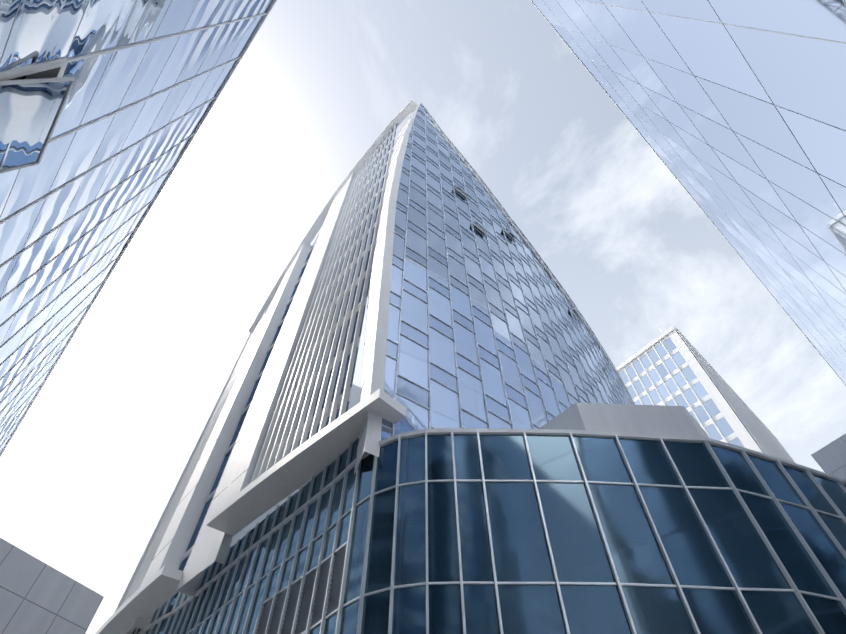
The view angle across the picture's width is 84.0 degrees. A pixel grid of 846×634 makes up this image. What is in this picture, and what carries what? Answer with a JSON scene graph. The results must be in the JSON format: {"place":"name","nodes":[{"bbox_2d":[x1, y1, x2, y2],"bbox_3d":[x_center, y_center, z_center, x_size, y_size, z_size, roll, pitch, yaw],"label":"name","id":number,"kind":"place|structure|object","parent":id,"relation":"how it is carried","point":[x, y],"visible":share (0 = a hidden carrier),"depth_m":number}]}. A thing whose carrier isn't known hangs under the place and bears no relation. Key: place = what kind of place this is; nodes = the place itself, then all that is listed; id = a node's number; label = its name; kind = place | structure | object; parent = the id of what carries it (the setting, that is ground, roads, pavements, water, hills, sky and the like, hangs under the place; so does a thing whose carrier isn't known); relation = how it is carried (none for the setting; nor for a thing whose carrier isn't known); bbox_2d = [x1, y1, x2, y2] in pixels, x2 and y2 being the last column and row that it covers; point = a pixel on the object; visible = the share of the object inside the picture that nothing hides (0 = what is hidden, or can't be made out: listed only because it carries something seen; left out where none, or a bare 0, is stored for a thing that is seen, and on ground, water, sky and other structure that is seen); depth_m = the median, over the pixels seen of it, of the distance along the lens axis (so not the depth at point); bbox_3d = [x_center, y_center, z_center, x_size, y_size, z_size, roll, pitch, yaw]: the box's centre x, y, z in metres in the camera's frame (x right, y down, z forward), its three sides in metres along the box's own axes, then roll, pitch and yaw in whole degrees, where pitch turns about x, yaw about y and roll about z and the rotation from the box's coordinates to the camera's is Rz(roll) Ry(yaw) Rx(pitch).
{"place":"outdoors","nodes":[
{"label":"outdoors","id":0,"kind":"place"},
{"bbox_2d":[0,538,102,633],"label":"building","id":1,"kind":"structure","parent":0,"point":[20,572],"depth_m":18.21},
{"bbox_2d":[0,545,103,633],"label":"panel joints","id":2,"kind":"object","parent":1,"relation":"attached to","point":[40,606],"visible":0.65,"depth_m":18.18},
{"bbox_2d":[0,0,276,456],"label":"glass skyscraper","id":3,"kind":"structure","parent":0,"point":[43,31],"depth_m":23.19},
{"bbox_2d":[0,0,266,450],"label":"mullions","id":4,"kind":"object","parent":3,"relation":"attached to","point":[92,122],"visible":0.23,"depth_m":27.26},
{"bbox_2d":[95,99,417,633],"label":"facade","id":5,"kind":"structure","parent":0,"point":[260,488],"depth_m":31.21},
{"bbox_2d":[381,103,629,439],"bbox_3d":[15.162,0.454,50.988,3.346,61.200,48.035,-35,-61,23],"label":"window glass","id":6,"kind":"object","parent":5,"relation":"attached to","point":[413,366],"visible":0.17,"depth_m":30.74},
{"bbox_2d":[382,104,631,428],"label":"spandrel panels","id":7,"kind":"object","parent":5,"relation":"attached to","point":[412,391],"visible":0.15,"depth_m":30.96},
{"bbox_2d":[382,109,633,435],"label":"window frames","id":8,"kind":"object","parent":5,"relation":"attached to","point":[497,349],"visible":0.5,"depth_m":35.70},
{"bbox_2d":[455,188,576,318],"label":"open windows","id":9,"kind":"structure","parent":5,"relation":"attached to","point":[478,229],"depth_m":47.43},
{"bbox_2d":[405,113,628,426],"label":"window panes","id":10,"kind":"object","parent":5,"relation":"attached to","point":[510,372],"visible":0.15,"depth_m":38.17},
{"bbox_2d":[422,105,634,404],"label":"edge trim","id":11,"kind":"structure","parent":5,"relation":"attached to","point":[515,227],"depth_m":55.86},
{"bbox_2d":[158,112,413,553],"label":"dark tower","id":12,"kind":"structure","parent":0,"point":[367,306],"depth_m":33.85},
{"bbox_2d":[354,103,421,474],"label":"corner column","id":13,"kind":"structure","parent":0,"point":[370,438],"depth_m":24.83},
{"bbox_2d":[0,0,845,633],"label":"sky","id":14,"kind":"structure","parent":0,"point":[91,470]},
{"bbox_2d":[132,403,845,633],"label":"podium","id":15,"kind":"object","parent":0,"point":[521,552],"depth_m":14.08},
{"bbox_2d":[256,544,346,633],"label":"ventilation louvers","id":16,"kind":"object","parent":15,"relation":"attached to","point":[333,599],"visible":0.54,"depth_m":15.17},
{"bbox_2d":[530,0,845,383],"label":"glass skyscraper","id":17,"kind":"structure","parent":0,"point":[804,76],"depth_m":25.54},
{"bbox_2d":[544,0,845,384],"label":"joints","id":18,"kind":"object","parent":17,"relation":"attached to","point":[739,140],"visible":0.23,"depth_m":28.16},
{"bbox_2d":[812,433,845,479],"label":"building","id":19,"kind":"structure","parent":0,"point":[829,458],"depth_m":29.28},
{"label":"ground","id":20,"kind":"structure","parent":0,"visible":0},
{"bbox_2d":[130,432,845,633],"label":"window frames","id":21,"kind":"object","parent":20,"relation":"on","point":[679,587],"visible":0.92,"depth_m":15.12},
{"bbox_2d":[616,325,794,462],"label":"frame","id":22,"kind":"object","parent":20,"relation":"on","point":[751,430],"visible":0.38,"depth_m":84.22},
{"bbox_2d":[619,338,744,447],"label":"windows","id":23,"kind":"structure","parent":22,"relation":"attached to","point":[713,410],"depth_m":84.75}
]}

